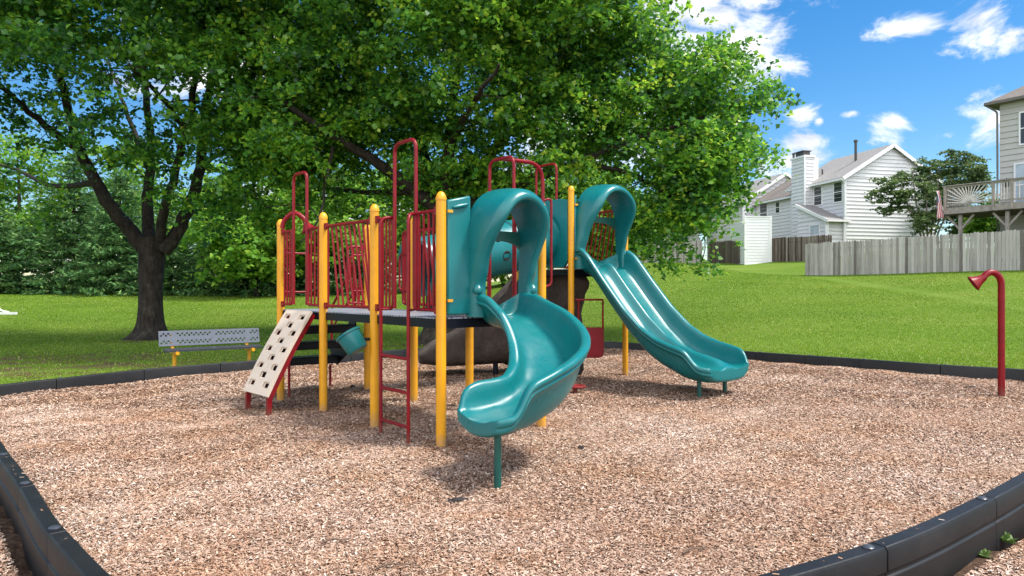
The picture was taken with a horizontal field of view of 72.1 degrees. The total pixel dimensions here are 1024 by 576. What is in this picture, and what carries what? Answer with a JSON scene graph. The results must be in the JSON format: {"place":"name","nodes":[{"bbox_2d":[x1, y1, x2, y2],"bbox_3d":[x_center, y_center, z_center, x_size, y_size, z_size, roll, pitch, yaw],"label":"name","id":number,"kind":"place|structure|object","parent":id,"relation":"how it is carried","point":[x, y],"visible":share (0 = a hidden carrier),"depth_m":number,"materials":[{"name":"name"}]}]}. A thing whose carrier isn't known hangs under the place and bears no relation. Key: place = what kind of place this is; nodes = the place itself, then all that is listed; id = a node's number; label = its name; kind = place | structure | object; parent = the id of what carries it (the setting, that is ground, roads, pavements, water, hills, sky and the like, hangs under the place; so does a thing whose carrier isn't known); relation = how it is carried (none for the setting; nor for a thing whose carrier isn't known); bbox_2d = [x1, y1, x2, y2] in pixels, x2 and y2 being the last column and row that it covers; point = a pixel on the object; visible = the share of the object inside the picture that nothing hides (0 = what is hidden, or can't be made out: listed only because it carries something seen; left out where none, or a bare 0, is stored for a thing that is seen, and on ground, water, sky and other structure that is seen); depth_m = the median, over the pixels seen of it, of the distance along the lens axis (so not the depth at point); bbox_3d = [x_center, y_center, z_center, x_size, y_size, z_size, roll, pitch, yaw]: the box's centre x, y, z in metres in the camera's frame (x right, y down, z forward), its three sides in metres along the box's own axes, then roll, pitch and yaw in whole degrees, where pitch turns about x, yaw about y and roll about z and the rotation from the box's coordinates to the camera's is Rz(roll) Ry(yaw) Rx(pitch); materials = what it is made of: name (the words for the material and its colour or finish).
{"place":"outdoors","nodes":[
{"label":"outdoors","id":0,"kind":"place"},
{"bbox_2d":[0,248,1023,575],"bbox_3d":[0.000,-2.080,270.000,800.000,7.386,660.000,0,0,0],"label":"lawn","id":1,"kind":"structure","parent":0,"point":[12,540],"depth_m":21.88,"materials":[{"name":"green plant"}]},
{"bbox_2d":[0,441,10,456],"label":"border timber","id":2,"kind":"object","parent":1,"relation":"on","point":[4,452],"visible":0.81,"depth_m":4.93,"materials":[{"name":"black plastic"}]},
{"bbox_2d":[0,309,16,314],"bbox_3d":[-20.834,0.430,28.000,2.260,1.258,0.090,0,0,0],"label":"goal base","id":3,"kind":"object","parent":1,"relation":"on","point":[3,312],"visible":1,"depth_m":27.95,"materials":[{"name":"white plastic"}]},
{"bbox_2d":[0,456,33,533],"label":"border timber","id":4,"kind":"object","parent":1,"relation":"on","point":[14,481],"visible":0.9,"depth_m":4.33,"materials":[{"name":"black plastic"}]},
{"bbox_2d":[0,379,55,396],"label":"border timber","id":5,"kind":"object","parent":1,"relation":"on","point":[21,387],"visible":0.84,"depth_m":9.01,"materials":[{"name":"black plastic"}]},
{"bbox_2d":[0,200,56,293],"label":"pine tree","id":6,"kind":"object","parent":1,"relation":"on","point":[5,258],"visible":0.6,"depth_m":43.90,"materials":[{"name":"green plant"}]},
{"bbox_2d":[18,485,65,575],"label":"border timber","id":7,"kind":"object","parent":1,"relation":"on","point":[37,526],"visible":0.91,"depth_m":3.58,"materials":[{"name":"black plastic"}]},
{"bbox_2d":[0,131,88,274],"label":"shade tree","id":8,"kind":"object","parent":1,"relation":"on","point":[32,170],"visible":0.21,"depth_m":53.72,"materials":[{"name":"green plant"}]},
{"bbox_2d":[0,153,127,294],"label":"pine tree","id":9,"kind":"object","parent":1,"relation":"on","point":[61,248],"visible":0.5,"depth_m":43.65,"materials":[{"name":"green plant"}]},
{"bbox_2d":[47,531,110,575],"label":"border timber","id":10,"kind":"object","parent":1,"relation":"on","point":[69,555],"visible":1,"depth_m":3.06,"materials":[{"name":"black plastic"}]},
{"bbox_2d":[54,369,143,388],"bbox_3d":[-5.789,1.358,9.911,0.108,0.328,1.240,0,0,29],"label":"border timber","id":11,"kind":"object","parent":1,"relation":"on","point":[115,378],"visible":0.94,"depth_m":9.88,"materials":[{"name":"black plastic"}]},
{"bbox_2d":[32,170,177,296],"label":"pine tree","id":12,"kind":"object","parent":1,"relation":"on","point":[115,240],"visible":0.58,"depth_m":42.25,"materials":[{"name":"green plant"}]},
{"bbox_2d":[55,130,216,268],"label":"shade tree","id":13,"kind":"object","parent":1,"relation":"on","point":[137,180],"visible":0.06,"depth_m":50.06,"materials":[{"name":"green plant"}]},
{"bbox_2d":[107,202,215,295],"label":"pine tree","id":14,"kind":"object","parent":1,"relation":"on","point":[169,282],"visible":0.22,"depth_m":41.46,"materials":[{"name":"green plant"}]},
{"bbox_2d":[144,363,219,380],"bbox_3d":[-5.104,1.358,10.897,0.110,0.328,1.166,0,0,41],"label":"border timber","id":15,"kind":"object","parent":1,"relation":"on","point":[162,372],"visible":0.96,"depth_m":10.84,"materials":[{"name":"black plastic"}]},
{"bbox_2d":[0,0,397,340],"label":"maple tree","id":16,"kind":"object","parent":1,"relation":"on","point":[188,42],"visible":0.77,"depth_m":16.50,"materials":[{"name":"green plant"}]},
{"bbox_2d":[158,328,262,365],"bbox_3d":[-5.186,1.154,12.222,1.664,0.852,0.464,0,0,-37],"label":"park bench","id":17,"kind":"object","parent":1,"relation":"on","point":[172,337],"visible":0.98,"depth_m":12.26,"materials":[{"name":"grey metal"}]},
{"bbox_2d":[164,242,267,295],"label":"pine tree","id":18,"kind":"object","parent":1,"relation":"on","point":[203,287],"visible":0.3,"depth_m":40.78,"materials":[{"name":"green plant"}]},
{"bbox_2d":[220,360,256,372],"bbox_3d":[-4.282,1.358,11.767,0.094,0.328,1.217,0,0,45],"label":"border timber","id":19,"kind":"object","parent":1,"relation":"on","point":[235,366],"visible":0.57,"depth_m":11.50,"materials":[{"name":"black plastic"}]},
{"bbox_2d":[167,156,350,296],"bbox_3d":[-14.106,-3.922,39.580,9.571,9.227,8.713,0,0,0],"label":"shade tree","id":20,"kind":"object","parent":1,"relation":"on","point":[257,257],"visible":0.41,"depth_m":38.26,"materials":[{"name":"green plant"}]},
{"bbox_2d":[211,245,313,296],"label":"pine tree","id":21,"kind":"object","parent":1,"relation":"on","point":[264,290],"visible":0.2,"depth_m":40.33,"materials":[{"name":"green plant"}]},
{"bbox_2d":[269,244,363,296],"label":"pine tree","id":22,"kind":"object","parent":1,"relation":"on","point":[332,285],"visible":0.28,"depth_m":41.07,"materials":[{"name":"green plant"}]},
{"bbox_2d":[312,355,350,364],"bbox_3d":[-3.426,1.358,12.616,1.181,0.328,0.091,0,0,-44],"label":"border timber","id":23,"kind":"object","parent":1,"relation":"on","point":[347,358],"visible":0.12,"depth_m":12.93,"materials":[{"name":"black plastic"}]},
{"bbox_2d":[262,156,420,282],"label":"shade tree","id":24,"kind":"object","parent":1,"relation":"on","point":[346,215],"visible":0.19,"depth_m":42.66,"materials":[{"name":"green plant"}]},
{"bbox_2d":[313,232,401,295],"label":"pine tree","id":25,"kind":"object","parent":1,"relation":"on","point":[362,275],"visible":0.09,"depth_m":42.05,"materials":[{"name":"green plant"}]},
{"bbox_2d":[351,349,404,360],"bbox_3d":[-2.567,1.358,13.443,1.189,0.328,0.095,0,0,-43],"label":"border timber","id":26,"kind":"object","parent":1,"relation":"on","point":[359,356],"visible":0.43,"depth_m":13.53,"materials":[{"name":"black plastic"}]},
{"bbox_2d":[337,141,440,266],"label":"shade tree","id":27,"kind":"object","parent":1,"relation":"on","point":[399,238],"visible":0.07,"depth_m":44.83,"materials":[{"name":"green plant"}]},
{"bbox_2d":[161,0,804,344],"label":"maple tree","id":28,"kind":"object","parent":1,"relation":"on","point":[535,60],"visible":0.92,"depth_m":15.84,"materials":[{"name":"green plant"}]},
{"bbox_2d":[0,348,1023,575],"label":"wood chips","id":29,"kind":"object","parent":1,"relation":"on","point":[1015,424],"visible":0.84,"depth_m":5.19,"materials":[{"name":"brown wood"}]},
{"bbox_2d":[321,537,350,543],"bbox_3d":[-0.946,1.354,3.784,0.163,0.018,0.029,0,0,-23],"label":"twig","id":30,"kind":"object","parent":29,"relation":"on","point":[324,541],"visible":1,"depth_m":3.78,"materials":[{"name":"brown wood"}]},
{"bbox_2d":[376,562,416,568],"bbox_3d":[-0.563,1.351,3.439,0.202,0.018,0.028,0,0,-15],"label":"twig","id":31,"kind":"object","parent":29,"relation":"on","point":[386,564],"visible":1,"depth_m":3.44,"materials":[{"name":"brown wood"}]},
{"bbox_2d":[445,497,467,502],"bbox_3d":[-0.366,1.407,4.665,0.171,0.039,0.067,0,0,-29],"label":"bark chunk","id":32,"kind":"object","parent":29,"relation":"on","point":[458,499],"visible":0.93,"depth_m":4.65,"materials":[{"name":"brown wood"}]},
{"bbox_2d":[243,138,748,488],"bbox_3d":[0.026,-0.174,8.801,5.697,3.387,6.012,0,0,-43],"label":"play structure","id":33,"kind":"object","parent":29,"relation":"on","point":[524,323],"visible":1,"depth_m":7.33,"materials":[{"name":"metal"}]},
{"bbox_2d":[572,384,585,392],"bbox_3d":[0.830,1.373,9.250,0.290,0.195,0.220,0,0,0],"label":"step loop","id":34,"kind":"object","parent":29,"relation":"on","point":[575,387],"visible":0.59,"depth_m":9.21,"materials":[{"name":"red metal"}]},
{"bbox_2d":[682,545,705,553],"bbox_3d":[0.961,1.372,3.700,0.182,0.018,0.029,0,0,-29],"label":"twig","id":35,"kind":"object","parent":29,"relation":"on","point":[686,550],"visible":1,"depth_m":3.70,"materials":[{"name":"brown wood"}]},
{"bbox_2d":[967,269,1004,396],"bbox_3d":[6.082,0.641,9.041,0.455,1.758,0.204,0,0,0],"label":"talk tube","id":36,"kind":"object","parent":29,"relation":"on","point":[976,282],"visible":0.98,"depth_m":8.98,"materials":[{"name":"red metal"}]},
{"bbox_2d":[1001,531,1017,543],"bbox_3d":[2.719,1.368,3.890,0.125,0.062,0.114,0,0,29],"label":"weed","id":37,"kind":"object","parent":29,"relation":"on","point":[1007,537],"visible":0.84,"depth_m":3.88,"materials":[{"name":"green plant"}]},
{"bbox_2d":[486,268,552,286],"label":"shade tree","id":38,"kind":"object","parent":1,"relation":"on","point":[502,279],"visible":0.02,"depth_m":46.66,"materials":[{"name":"green plant"}]},
{"bbox_2d":[507,162,605,203],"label":"shade tree","id":39,"kind":"object","parent":1,"relation":"on","point":[549,185],"visible":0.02,"depth_m":54.07,"materials":[{"name":"green plant"}]},
{"bbox_2d":[567,199,636,261],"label":"shade tree","id":40,"kind":"object","parent":1,"relation":"on","point":[597,245],"visible":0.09,"depth_m":48.87,"materials":[{"name":"green plant"}]},
{"bbox_2d":[560,162,660,257],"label":"shade tree","id":41,"kind":"object","parent":1,"relation":"on","point":[616,177],"visible":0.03,"depth_m":58.82,"materials":[{"name":"green plant"}]},
{"bbox_2d":[607,341,644,350],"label":"border timber","id":42,"kind":"object","parent":1,"relation":"on","point":[632,346],"visible":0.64,"depth_m":15.54,"materials":[{"name":"black plastic"}]},
{"bbox_2d":[637,240,701,262],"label":"board fence","id":43,"kind":"object","parent":1,"relation":"on","point":[698,244],"visible":0.12,"depth_m":58.39,"materials":[{"name":"grey wood"}]},
{"bbox_2d":[642,218,701,262],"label":"house","id":44,"kind":"structure","parent":1,"relation":"on","point":[696,237],"depth_m":64.50,"materials":[{"name":"white plastic"}]},
{"bbox_2d":[637,168,724,249],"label":"shade tree","id":45,"kind":"object","parent":1,"relation":"on","point":[662,197],"visible":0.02,"depth_m":64.14,"materials":[{"name":"green plant"}]},
{"bbox_2d":[708,240,739,263],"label":"board fence","id":46,"kind":"object","parent":1,"relation":"on","point":[729,252],"visible":0.6,"depth_m":54.06,"materials":[{"name":"wood"}]},
{"bbox_2d":[707,172,791,260],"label":"townhouse","id":47,"kind":"structure","parent":1,"relation":"on","point":[761,187],"depth_m":59.51,"materials":[{"name":"white plastic"}]},
{"bbox_2d":[744,351,755,360],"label":"border timber","id":48,"kind":"object","parent":1,"relation":"on","point":[750,355],"visible":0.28,"depth_m":13.35,"materials":[{"name":"black plastic"}]},
{"bbox_2d":[730,216,771,264],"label":"privacy screen","id":49,"kind":"object","parent":1,"relation":"on","point":[755,233],"visible":0.86,"depth_m":50.01,"materials":[{"name":"white plastic"}]},
{"bbox_2d":[751,153,794,251],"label":"townhouse","id":50,"kind":"structure","parent":1,"relation":"on","point":[775,204],"depth_m":56.02,"materials":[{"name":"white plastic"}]},
{"bbox_2d":[759,203,767,215],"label":"window","id":51,"kind":"structure","parent":50,"relation":"in","point":[765,205],"depth_m":57.69,"materials":[{"name":"white glass"}]},
{"bbox_2d":[775,201,779,213],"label":"window","id":52,"kind":"structure","parent":50,"relation":"in","point":[777,204],"depth_m":55.86,"materials":[{"name":"white glass"}]},
{"bbox_2d":[756,351,804,363],"bbox_3d":[4.947,1.358,12.973,0.920,0.328,0.095,0,0,45],"label":"border timber","id":53,"kind":"object","parent":1,"relation":"on","point":[779,357],"visible":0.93,"depth_m":12.94,"materials":[{"name":"black plastic"}]},
{"bbox_2d":[772,235,831,261],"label":"board fence","id":54,"kind":"object","parent":1,"relation":"on","point":[792,248],"visible":0.71,"depth_m":48.66,"materials":[{"name":"wood"}]},
{"bbox_2d":[757,543,886,575],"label":"border timber","id":55,"kind":"object","parent":1,"relation":"on","point":[869,559],"visible":1,"depth_m":2.98,"materials":[{"name":"black plastic"}]},
{"bbox_2d":[805,355,858,368],"bbox_3d":[5.607,1.358,12.326,0.912,0.328,0.092,0,0,45],"label":"border timber","id":56,"kind":"object","parent":1,"relation":"on","point":[830,361],"visible":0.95,"depth_m":12.29,"materials":[{"name":"black plastic"}]},
{"bbox_2d":[785,139,943,255],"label":"townhouse","id":57,"kind":"structure","parent":1,"relation":"on","point":[828,198],"depth_m":48.94,"materials":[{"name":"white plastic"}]},
{"bbox_2d":[813,185,822,205],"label":"window","id":58,"kind":"structure","parent":57,"relation":"in","point":[818,197],"depth_m":50.63,"materials":[{"name":"white glass"}]},
{"bbox_2d":[833,180,842,203],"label":"window","id":59,"kind":"structure","parent":57,"relation":"in","point":[838,197],"depth_m":48.55,"materials":[{"name":"white glass"}]},
{"bbox_2d":[859,358,940,374],"bbox_3d":[6.342,1.358,11.546,0.098,0.328,1.218,0,0,-43],"label":"border timber","id":60,"kind":"object","parent":1,"relation":"on","point":[912,367],"visible":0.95,"depth_m":11.47,"materials":[{"name":"black plastic"}]},
{"bbox_2d":[805,229,1023,274],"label":"board fence","id":61,"kind":"object","parent":1,"relation":"on","point":[901,255],"visible":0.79,"depth_m":34.87,"materials":[{"name":"grey wood"}]},
{"bbox_2d":[864,148,992,254],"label":"crape myrtle","id":62,"kind":"object","parent":1,"relation":"on","point":[923,216],"visible":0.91,"depth_m":42.04,"materials":[{"name":"green plant"}]},
{"bbox_2d":[871,495,995,575],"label":"border timber","id":63,"kind":"object","parent":1,"relation":"on","point":[954,541],"visible":0.98,"depth_m":3.43,"materials":[{"name":"black plastic"}]},
{"bbox_2d":[920,158,999,236],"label":"shade tree","id":64,"kind":"object","parent":1,"relation":"on","point":[954,229],"visible":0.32,"depth_m":47.19,"materials":[{"name":"green plant"}]},
{"bbox_2d":[955,195,999,252],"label":"shrub","id":65,"kind":"object","parent":1,"relation":"on","point":[984,224],"visible":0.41,"depth_m":43.33,"materials":[{"name":"green plant"}]},
{"bbox_2d":[941,364,1023,380],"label":"border timber","id":66,"kind":"object","parent":1,"relation":"on","point":[977,372],"visible":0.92,"depth_m":10.75,"materials":[{"name":"black plastic"}]},
{"bbox_2d":[942,86,1023,258],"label":"house","id":67,"kind":"structure","parent":1,"relation":"on","point":[1009,208],"depth_m":35.75,"materials":[{"name":"beige wood"}]},
{"bbox_2d":[936,191,943,218],"bbox_3d":[21.894,-4.277,35.969,0.187,1.454,0.432,0,0,-33],"label":"flag","id":68,"kind":"object","parent":67,"relation":"attached to","point":[940,215],"visible":1,"depth_m":35.98,"materials":[{"name":"fabric"}]},
{"bbox_2d":[1014,162,1023,201],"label":"patio door","id":69,"kind":"structure","parent":67,"relation":"in","point":[1018,167],"depth_m":35.72,"materials":[{"name":"white glass"}]},
{"bbox_2d":[1019,111,1023,145],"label":"window","id":70,"kind":"structure","parent":67,"relation":"in","point":[1021,114],"depth_m":35.64,"materials":[{"name":"white glass"}]},
{"bbox_2d":[979,549,991,556],"bbox_3d":[2.454,1.379,3.681,0.086,0.035,0.102,0,0,0],"label":"weed","id":71,"kind":"object","parent":1,"relation":"on","point":[984,552],"visible":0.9,"depth_m":3.66,"materials":[{"name":"green plant"}]},
{"bbox_2d":[981,472,1023,550],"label":"border timber","id":72,"kind":"object","parent":1,"relation":"on","point":[1008,496],"visible":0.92,"depth_m":3.98,"materials":[{"name":"black plastic"}]},
{"bbox_2d":[0,0,1023,281],"label":"sky","id":73,"kind":"structure","parent":0,"point":[917,76],"materials":[{"name":"blue"}]}
]}

